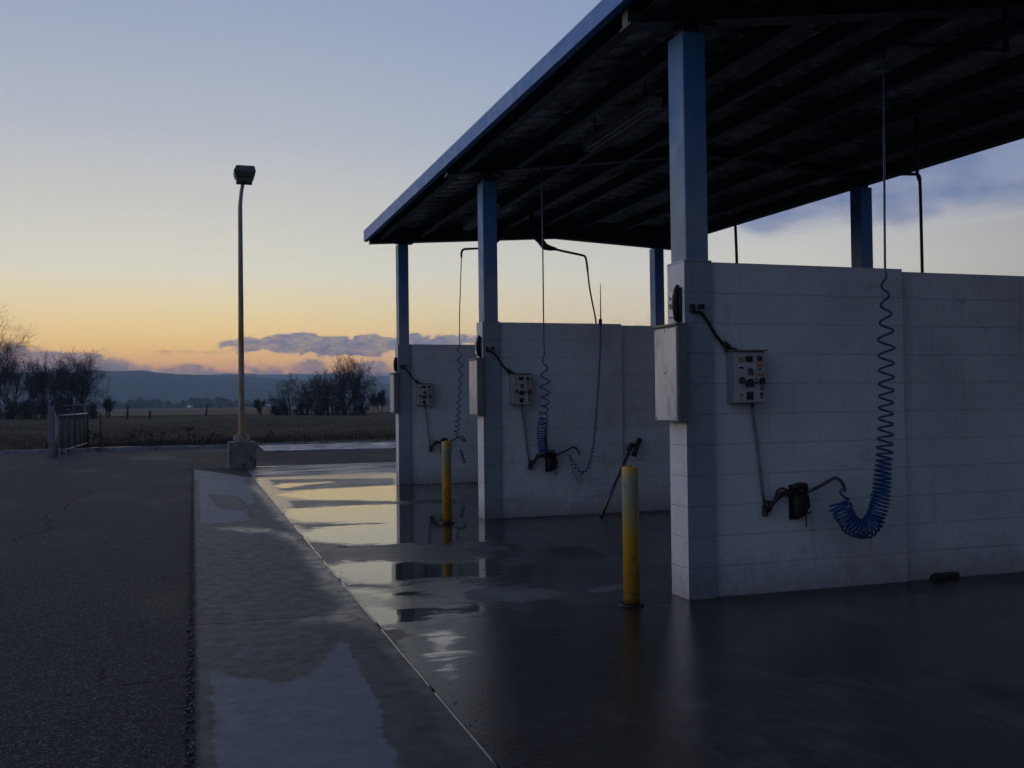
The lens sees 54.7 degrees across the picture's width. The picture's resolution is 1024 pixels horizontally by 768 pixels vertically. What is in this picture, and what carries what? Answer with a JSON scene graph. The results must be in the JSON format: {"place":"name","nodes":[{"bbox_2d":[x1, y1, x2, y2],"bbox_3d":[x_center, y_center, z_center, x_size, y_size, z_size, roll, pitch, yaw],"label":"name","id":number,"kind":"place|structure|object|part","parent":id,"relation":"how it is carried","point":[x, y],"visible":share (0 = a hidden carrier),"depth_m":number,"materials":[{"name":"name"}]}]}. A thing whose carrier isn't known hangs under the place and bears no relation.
{"place":"outdoors","nodes":[
{"label":"outdoors","id":0,"kind":"place"},
{"bbox_2d":[0,370,389,403],"bbox_3d":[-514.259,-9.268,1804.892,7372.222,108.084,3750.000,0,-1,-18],"label":"hills","id":1,"kind":"structure","parent":0,"point":[126,386],"depth_m":2401.92,"materials":[{"name":"blue"}]},
{"bbox_2d":[0,406,389,417],"bbox_3d":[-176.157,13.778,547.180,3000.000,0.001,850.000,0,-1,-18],"label":"field","id":2,"kind":"structure","parent":0,"point":[183,411],"depth_m":246.09,"materials":[{"name":"brown plant"}]},
{"bbox_2d":[185,403,193,407],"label":"farmhouse","id":3,"kind":"object","parent":2,"relation":"on","point":[189,405],"visible":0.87,"depth_m":929.06,"materials":[{"name":"white"}]},
{"bbox_2d":[0,396,389,409],"bbox_3d":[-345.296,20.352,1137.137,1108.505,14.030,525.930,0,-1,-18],"label":"wood","id":4,"kind":"object","parent":2,"relation":"on","point":[141,403],"visible":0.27,"depth_m":1000.84,"materials":[{"name":"green plant"}]},
{"bbox_2d":[253,397,264,412],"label":"round tree","id":5,"kind":"object","parent":2,"relation":"on","point":[257,403],"visible":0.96,"depth_m":173.25,"materials":[{"name":"green plant"}]},
{"bbox_2d":[0,405,395,450],"bbox_3d":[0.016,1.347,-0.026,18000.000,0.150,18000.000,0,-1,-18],"label":"field","id":6,"kind":"structure","parent":0,"point":[122,421],"depth_m":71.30,"materials":[{"name":"green plant"}]},
{"bbox_2d":[0,396,18,419],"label":"bush","id":7,"kind":"object","parent":6,"relation":"on","point":[1,412],"visible":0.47,"depth_m":129.54,"materials":[{"name":"green plant"}]},
{"bbox_2d":[0,347,29,418],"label":"bare tree","id":8,"kind":"object","parent":6,"relation":"on","point":[6,372],"visible":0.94,"depth_m":132.28,"materials":[{"name":"brown plant"}]},
{"bbox_2d":[2,396,30,419],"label":"bush","id":9,"kind":"object","parent":6,"relation":"on","point":[10,412],"visible":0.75,"depth_m":126.59,"materials":[{"name":"green plant"}]},
{"bbox_2d":[0,308,37,394],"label":"bare tree","id":10,"kind":"object","parent":6,"relation":"on","point":[8,347],"visible":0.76,"depth_m":134.16,"materials":[{"name":"brown plant"}]},
{"bbox_2d":[16,391,50,419],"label":"bush","id":11,"kind":"object","parent":6,"relation":"on","point":[33,415],"visible":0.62,"depth_m":124.17,"materials":[{"name":"green plant"}]},
{"bbox_2d":[19,356,52,418],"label":"bare tree","id":12,"kind":"object","parent":6,"relation":"on","point":[29,388],"visible":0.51,"depth_m":129.52,"materials":[{"name":"brown plant"}]},
{"bbox_2d":[28,349,72,418],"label":"bare tree","id":13,"kind":"object","parent":6,"relation":"on","point":[42,383],"visible":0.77,"depth_m":126.70,"materials":[{"name":"brown plant"}]},
{"bbox_2d":[35,393,67,419],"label":"bush","id":14,"kind":"object","parent":6,"relation":"on","point":[42,409],"visible":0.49,"depth_m":121.60,"materials":[{"name":"green plant"}]},
{"bbox_2d":[47,346,88,404],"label":"bare tree","id":15,"kind":"object","parent":6,"relation":"on","point":[61,380],"visible":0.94,"depth_m":124.63,"materials":[{"name":"brown plant"}]},
{"bbox_2d":[48,404,88,456],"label":"chain link gate","id":16,"kind":"structure","parent":6,"relation":"on","point":[53,438],"depth_m":29.14,"materials":[{"name":"metal"}]},
{"bbox_2d":[53,388,84,419],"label":"bush","id":17,"kind":"object","parent":6,"relation":"on","point":[58,400],"visible":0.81,"depth_m":118.93,"materials":[{"name":"green plant"}]},
{"bbox_2d":[38,347,112,412],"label":"bare tree","id":18,"kind":"object","parent":6,"relation":"on","point":[86,392],"visible":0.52,"depth_m":130.42,"materials":[{"name":"brown plant"}]},
{"bbox_2d":[72,401,98,419],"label":"bush","id":19,"kind":"object","parent":6,"relation":"on","point":[93,412],"visible":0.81,"depth_m":117.58,"materials":[{"name":"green plant"}]},
{"bbox_2d":[99,414,101,445],"bbox_3d":[-14.204,1.640,34.166,0.088,1.190,0.086,0,-1,-18],"label":"fence post","id":20,"kind":"object","parent":6,"relation":"on","point":[100,439],"visible":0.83,"depth_m":34.14,"materials":[{"name":"wood"}]},
{"bbox_2d":[102,396,118,416],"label":"bare tree","id":21,"kind":"object","parent":6,"relation":"on","point":[108,406],"visible":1,"depth_m":136.06,"materials":[{"name":"brown plant"}]},
{"bbox_2d":[126,405,129,419],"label":"fence post","id":22,"kind":"object","parent":6,"relation":"on","point":[127,412],"visible":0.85,"depth_m":109.13,"materials":[{"name":"wood"}]},
{"bbox_2d":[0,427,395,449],"bbox_3d":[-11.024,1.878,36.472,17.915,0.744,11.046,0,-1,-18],"label":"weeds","id":23,"kind":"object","parent":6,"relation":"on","point":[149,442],"visible":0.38,"depth_m":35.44,"materials":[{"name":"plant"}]},
{"bbox_2d":[270,405,279,414],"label":"bush","id":24,"kind":"object","parent":6,"relation":"on","point":[276,410],"visible":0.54,"depth_m":137.20,"materials":[{"name":"green plant"}]},
{"bbox_2d":[264,376,302,414],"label":"bare tree","id":25,"kind":"object","parent":6,"relation":"on","point":[277,400],"visible":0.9,"depth_m":135.00,"materials":[{"name":"brown plant"}]},
{"bbox_2d":[279,402,288,414],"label":"bush","id":26,"kind":"object","parent":6,"relation":"on","point":[285,408],"visible":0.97,"depth_m":136.00,"materials":[{"name":"green plant"}]},
{"bbox_2d":[292,398,311,414],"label":"bush","id":27,"kind":"object","parent":6,"relation":"on","point":[299,408],"visible":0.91,"depth_m":132.75,"materials":[{"name":"green plant"}]},
{"bbox_2d":[287,372,325,414],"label":"bare tree","id":28,"kind":"object","parent":6,"relation":"on","point":[306,395],"visible":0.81,"depth_m":132.45,"materials":[{"name":"brown plant"}]},
{"bbox_2d":[307,397,326,414],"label":"bush","id":29,"kind":"object","parent":6,"relation":"on","point":[314,408],"visible":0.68,"depth_m":130.46,"materials":[{"name":"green plant"}]},
{"bbox_2d":[307,363,335,414],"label":"bare tree","id":30,"kind":"object","parent":6,"relation":"on","point":[322,381],"visible":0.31,"depth_m":141.23,"materials":[{"name":"brown plant"}]},
{"bbox_2d":[317,395,341,415],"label":"bush","id":31,"kind":"object","parent":6,"relation":"on","point":[322,409],"visible":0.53,"depth_m":128.61,"materials":[{"name":"green plant"}]},
{"bbox_2d":[308,370,356,414],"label":"bare tree","id":32,"kind":"object","parent":6,"relation":"on","point":[328,390],"visible":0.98,"depth_m":128.46,"materials":[{"name":"brown plant"}]},
{"bbox_2d":[330,394,356,415],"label":"bush","id":33,"kind":"object","parent":6,"relation":"on","point":[338,405],"visible":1,"depth_m":126.10,"materials":[{"name":"green plant"}]},
{"bbox_2d":[328,352,381,414],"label":"bare tree","id":34,"kind":"object","parent":6,"relation":"on","point":[356,375],"visible":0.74,"depth_m":135.58,"materials":[{"name":"brown plant"}]},
{"bbox_2d":[341,372,379,414],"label":"bare tree","id":35,"kind":"object","parent":6,"relation":"on","point":[359,395],"visible":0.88,"depth_m":134.10,"materials":[{"name":"brown plant"}]},
{"bbox_2d":[352,401,369,415],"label":"bush","id":36,"kind":"object","parent":6,"relation":"on","point":[358,408],"visible":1,"depth_m":124.01,"materials":[{"name":"green plant"}]},
{"bbox_2d":[366,385,388,412],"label":"bare tree","id":37,"kind":"object","parent":6,"relation":"on","point":[380,397],"visible":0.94,"depth_m":151.02,"materials":[{"name":"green plant"}]},
{"bbox_2d":[0,448,435,767],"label":"asphalt lot","id":38,"kind":"structure","parent":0,"point":[95,610],"depth_m":6.71,"materials":[{"name":"grey asphalt"}]},
{"bbox_2d":[0,440,395,454],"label":"kerb","id":39,"kind":"structure","parent":38,"relation":"on","point":[110,449],"depth_m":30.43,"materials":[{"name":"concrete"}]},
{"bbox_2d":[228,165,255,468],"bbox_3d":[-5.833,-1.449,21.378,0.610,6.540,0.560,0,-1,-18],"label":"lamp post","id":40,"kind":"object","parent":38,"relation":"on","point":[241,450],"visible":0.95,"depth_m":21.29,"materials":[{"name":"metal"}]},
{"bbox_2d":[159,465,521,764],"bbox_3d":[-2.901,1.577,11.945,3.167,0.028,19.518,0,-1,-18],"label":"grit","id":41,"kind":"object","parent":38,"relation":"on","point":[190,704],"visible":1,"depth_m":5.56,"materials":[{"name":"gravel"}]},
{"bbox_2d":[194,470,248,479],"bbox_3d":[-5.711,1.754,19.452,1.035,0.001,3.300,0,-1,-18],"label":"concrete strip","id":42,"kind":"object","parent":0,"point":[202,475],"visible":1,"depth_m":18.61,"materials":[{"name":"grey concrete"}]},
{"bbox_2d":[214,373,389,383],"bbox_3d":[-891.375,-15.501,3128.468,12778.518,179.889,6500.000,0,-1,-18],"label":"hills","id":43,"kind":"structure","parent":0,"point":[384,379],"depth_m":5219.19,"materials":[{"name":"blue"}]},
{"bbox_2d":[246,462,395,477],"bbox_3d":[-0.113,1.731,21.665,10.950,0.001,3.820,0,-1,-18],"label":"apron","id":44,"kind":"object","parent":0,"point":[343,469],"visible":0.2,"depth_m":20.14,"materials":[{"name":"concrete"}]},
{"bbox_2d":[258,442,395,451],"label":"pavement","id":45,"kind":"structure","parent":0,"point":[330,447],"depth_m":29.96,"materials":[{"name":"concrete"}]},
{"bbox_2d":[194,478,496,767],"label":"concrete strip","id":46,"kind":"object","parent":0,"point":[301,661],"visible":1,"depth_m":4.97,"materials":[{"name":"grey concrete"}]},
{"bbox_2d":[251,475,499,767],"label":"joint seal","id":47,"kind":"object","parent":46,"relation":"on","point":[483,749],"visible":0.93,"depth_m":4.90,"materials":[{"name":"rubber"}]},
{"bbox_2d":[0,0,1023,375],"label":"sky","id":48,"kind":"structure","parent":0,"point":[126,126],"materials":[{"name":"blue"}]},
{"bbox_2d":[254,473,1023,767],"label":"wash bay floor","id":49,"kind":"structure","parent":0,"point":[532,642],"depth_m":5.30,"materials":[{"name":"concrete"}]},
{"bbox_2d":[395,344,477,484],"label":"bay wall","id":50,"kind":"structure","parent":49,"relation":"on","point":[438,367],"depth_m":16.33,"materials":[{"name":"white concrete"}]},
{"bbox_2d":[389,373,398,412],"bbox_3d":[-1.937,0.145,16.238,0.088,0.653,0.344,0,-1,-18],"label":"cabinet","id":51,"kind":"object","parent":50,"relation":"attached to","point":[394,400],"visible":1,"depth_m":16.09,"materials":[{"name":"grey metal"}]},
{"bbox_3d":[-1.968,0.154,16.228,0.014,0.615,0.316,0,-1,-18],"label":"cabinet door","id":52,"kind":"part","parent":51,"relation":"part of","materials":[{"name":"white metal"}]},
{"bbox_2d":[393,357,397,371],"bbox_3d":[-1.910,-0.317,16.222,0.082,0.257,0.137,0,-1,-18],"label":"safety switch","id":53,"kind":"object","parent":50,"relation":"attached to","point":[395,363],"visible":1,"depth_m":16.16,"materials":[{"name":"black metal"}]},
{"bbox_2d":[400,365,420,382],"bbox_3d":[-1.660,-0.153,16.186,0.346,0.319,0.046,0,-1,-18],"label":"power cable","id":54,"kind":"object","parent":50,"relation":"attached to","point":[416,381],"visible":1,"depth_m":16.17,"materials":[{"name":"black rubber"}]},
{"bbox_2d":[415,383,432,404],"bbox_3d":[-1.444,0.168,16.216,0.272,0.355,0.132,0,-1,-18],"label":"control panel","id":55,"kind":"object","parent":50,"relation":"attached to","point":[423,393],"visible":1,"depth_m":16.17,"materials":[{"name":"silver metal"}]},
{"bbox_2d":[424,405,432,451],"bbox_3d":[-1.371,0.730,16.264,0.137,0.782,0.061,0,-1,-18],"label":"water pipe","id":56,"kind":"object","parent":50,"relation":"attached to","point":[430,450],"visible":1,"depth_m":16.26,"materials":[{"name":"black metal"}]},
{"bbox_2d":[430,436,464,453],"bbox_3d":[-1.059,1.001,16.327,0.599,0.294,0.118,0,-1,-18],"label":"wash wand","id":57,"kind":"object","parent":50,"relation":"attached to","point":[437,442],"visible":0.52,"depth_m":16.27,"materials":[{"name":"black rubber"}]},
{"bbox_2d":[440,440,454,523],"bbox_3d":[-0.717,1.074,10.883,0.164,0.911,0.164,0,-1,-18],"label":"bollard","id":58,"kind":"object","parent":49,"relation":"on","point":[446,487],"visible":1,"depth_m":10.84,"materials":[{"name":"yellow metal"}]},
{"bbox_2d":[477,321,670,518],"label":"bay wall","id":59,"kind":"structure","parent":49,"relation":"on","point":[510,485],"depth_m":11.57,"materials":[{"name":"white concrete"}]},
{"bbox_2d":[468,358,483,415],"bbox_3d":[-0.412,0.034,11.341,0.088,0.653,0.344,0,-1,-18],"label":"cabinet","id":60,"kind":"object","parent":59,"relation":"attached to","point":[476,388],"visible":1,"depth_m":11.20,"materials":[{"name":"grey metal"}]},
{"bbox_3d":[-0.444,0.043,11.331,0.014,0.615,0.316,0,-1,-18],"label":"cabinet door","id":61,"kind":"part","parent":60,"relation":"part of","materials":[{"name":"white metal"}]},
{"bbox_2d":[475,335,481,357],"bbox_3d":[-0.386,-0.428,11.325,0.082,0.257,0.137,0,-1,-18],"label":"safety switch","id":62,"kind":"object","parent":59,"relation":"attached to","point":[478,346],"visible":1,"depth_m":11.27,"materials":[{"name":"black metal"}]},
{"bbox_2d":[485,347,514,374],"bbox_3d":[-0.136,-0.265,11.289,0.346,0.319,0.046,0,-1,-18],"label":"power cable","id":63,"kind":"object","parent":59,"relation":"attached to","point":[508,370],"visible":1,"depth_m":11.27,"materials":[{"name":"black rubber"}]},
{"bbox_2d":[509,373,532,404],"bbox_3d":[0.099,0.057,11.325,0.256,0.355,0.132,0,-1,-18],"label":"control panel","id":64,"kind":"object","parent":59,"relation":"attached to","point":[519,388],"visible":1,"depth_m":11.28,"materials":[{"name":"white metal"}]},
{"bbox_2d":[521,404,532,469],"bbox_3d":[0.172,0.609,11.373,0.137,0.762,0.061,0,-1,-18],"label":"water pipe","id":65,"kind":"object","parent":59,"relation":"attached to","point":[529,464],"visible":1,"depth_m":11.37,"materials":[{"name":"black metal"}]},
{"bbox_2d":[531,446,579,475],"bbox_3d":[0.504,0.895,11.442,0.599,0.344,0.118,0,-1,-18],"label":"wash wand","id":66,"kind":"object","parent":59,"relation":"attached to","point":[551,461],"visible":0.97,"depth_m":11.40,"materials":[{"name":"black rubber"}]},
{"bbox_2d":[599,437,642,516],"bbox_3d":[1.260,1.078,11.566,0.763,0.889,0.100,0,-1,-43],"label":"squeegee pole","id":67,"kind":"object","parent":49,"relation":"on","point":[636,445],"visible":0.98,"depth_m":11.59,"materials":[{"name":"metal"}]},
{"bbox_2d":[619,464,644,607],"bbox_3d":[0.767,0.974,6.393,0.164,0.906,0.164,0,-1,-18],"label":"bollard","id":68,"kind":"object","parent":49,"relation":"on","point":[631,560],"visible":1,"depth_m":6.35,"materials":[{"name":"yellow metal"}]},
{"bbox_2d":[667,260,1023,600],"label":"bay wall","id":69,"kind":"structure","parent":49,"relation":"on","point":[956,502],"depth_m":6.96,"materials":[{"name":"white concrete"}]},
{"bbox_2d":[652,323,687,421],"bbox_3d":[1.063,-0.073,6.659,0.088,0.653,0.344,0,-1,-18],"label":"cabinet","id":70,"kind":"object","parent":69,"relation":"attached to","point":[671,387],"visible":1,"depth_m":6.56,"materials":[{"name":"grey metal"}]},
{"bbox_3d":[1.032,-0.064,6.649,0.014,0.615,0.316,0,-1,-18],"label":"cabinet door","id":71,"kind":"part","parent":70,"relation":"part of","materials":[{"name":"white metal"}]},
{"bbox_2d":[667,284,681,322],"bbox_3d":[1.090,-0.534,6.643,0.082,0.257,0.137,0,-1,-18],"label":"safety switch","id":72,"kind":"object","parent":69,"relation":"attached to","point":[674,297],"visible":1,"depth_m":6.59,"materials":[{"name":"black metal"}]},
{"bbox_2d":[364,0,1023,343],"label":"car wash canopy","id":73,"kind":"object","parent":69,"relation":"on","point":[770,107],"visible":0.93,"depth_m":10.23,"materials":[{"name":"metal"}]},
{"bbox_2d":[462,204,499,229],"bbox_3d":[-0.454,-2.497,14.149,0.140,0.341,1.500,0,-1,-18],"label":"strip light","id":74,"kind":"object","parent":73,"relation":"hanging from","point":[470,223],"visible":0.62,"depth_m":14.48,"materials":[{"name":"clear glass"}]},
{"bbox_2d":[460,218,503,257],"bbox_3d":[-0.487,-2.407,16.312,0.759,0.676,0.060,0,-1,-18],"label":"ceiling boom","id":75,"kind":"object","parent":73,"relation":"hanging from","point":[499,238],"visible":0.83,"depth_m":16.38,"materials":[{"name":"black metal"}]},
{"bbox_2d":[454,258,465,462],"bbox_3d":[-0.843,-0.398,16.229,0.163,3.399,0.309,-1,-1,29],"label":"coiled hose","id":76,"kind":"object","parent":75,"relation":"hanging from","point":[462,455],"visible":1,"depth_m":16.16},
{"bbox_2d":[529,210,596,323],"bbox_3d":[0.802,-1.643,15.217,1.126,2.011,0.110,0,-1,-18],"label":"ceiling boom","id":77,"kind":"object","parent":73,"relation":"hanging from","point":[536,237],"visible":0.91,"depth_m":15.11,"materials":[{"name":"black metal"}]},
{"bbox_2d":[568,284,601,485],"bbox_3d":[0.858,0.011,11.513,0.439,2.356,0.078,0,-1,-18],"label":"coiled hose","id":78,"kind":"object","parent":77,"relation":"hanging from","point":[600,324],"visible":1,"depth_m":11.53,"materials":[{"name":"black rubber"}]},
{"bbox_2d":[582,82,661,151],"bbox_3d":[1.030,-2.587,9.543,0.140,0.310,1.580,0,-1,-18],"label":"strip light","id":79,"kind":"object","parent":73,"relation":"hanging from","point":[639,111],"visible":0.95,"depth_m":9.38,"materials":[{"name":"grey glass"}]},
{"bbox_2d":[727,199,737,262],"bbox_3d":[3.370,-2.015,15.107,0.177,1.703,0.044,0,-1,-18],"label":"ceiling boom","id":80,"kind":"object","parent":73,"relation":"hanging from","point":[736,243],"visible":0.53,"depth_m":15.11,"materials":[{"name":"black metal"}]},
{"bbox_2d":[886,116,923,272],"bbox_3d":[4.036,-1.734,10.166,0.433,2.367,0.044,0,-1,-18],"label":"ceiling boom","id":81,"kind":"object","parent":73,"relation":"hanging from","point":[917,175],"visible":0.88,"depth_m":10.21,"materials":[{"name":"black metal"}]},
{"bbox_2d":[882,0,1008,58],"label":"ceiling boom","id":82,"kind":"object","parent":73,"relation":"hanging from","point":[1004,49],"visible":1,"depth_m":7.07,"materials":[{"name":"black metal"}]},
{"bbox_2d":[829,58,895,538],"bbox_3d":[2.357,-0.618,6.769,0.516,3.334,0.232,0,-1,-18],"label":"coiled hose","id":83,"kind":"object","parent":82,"relation":"hanging from","point":[865,523],"visible":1,"depth_m":6.72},
{"bbox_3d":[0.330,-2.543,11.114,0.110,0.289,0.100,0,-1,-18],"label":"ceiling boom","id":84,"kind":"object","parent":73,"relation":"hanging from","visible":0},
{"bbox_2d":[536,172,549,455],"bbox_3d":[0.336,-0.777,11.212,0.144,3.198,0.370,-1,-1,-3],"label":"coiled hose","id":85,"kind":"object","parent":84,"relation":"hanging from","point":[542,442],"visible":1,"depth_m":11.10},
{"bbox_2d":[689,304,736,351],"bbox_3d":[1.340,-0.371,6.607,0.346,0.319,0.046,0,-1,-18],"label":"power cable","id":86,"kind":"object","parent":69,"relation":"attached to","point":[726,345],"visible":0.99,"depth_m":6.59,"materials":[{"name":"black rubber"}]},
{"bbox_2d":[724,349,767,402],"bbox_3d":[1.575,-0.050,6.643,0.256,0.355,0.132,0,-1,-18],"label":"control panel","id":87,"kind":"object","parent":69,"relation":"attached to","point":[745,376],"visible":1,"depth_m":6.60,"materials":[{"name":"white metal"}]},
{"bbox_2d":[751,403,770,516],"bbox_3d":[1.686,0.512,6.703,0.137,0.782,0.061,0,-1,-18],"label":"water pipe","id":88,"kind":"object","parent":69,"relation":"attached to","point":[765,509],"visible":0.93,"depth_m":6.70,"materials":[{"name":"black metal"}]},
{"bbox_2d":[768,476,846,526],"bbox_3d":[2.018,0.808,6.772,0.599,0.344,0.118,0,-1,-18],"label":"wash wand","id":89,"kind":"object","parent":69,"relation":"attached to","point":[799,504],"visible":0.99,"depth_m":6.72,"materials":[{"name":"black rubber"}]}
]}

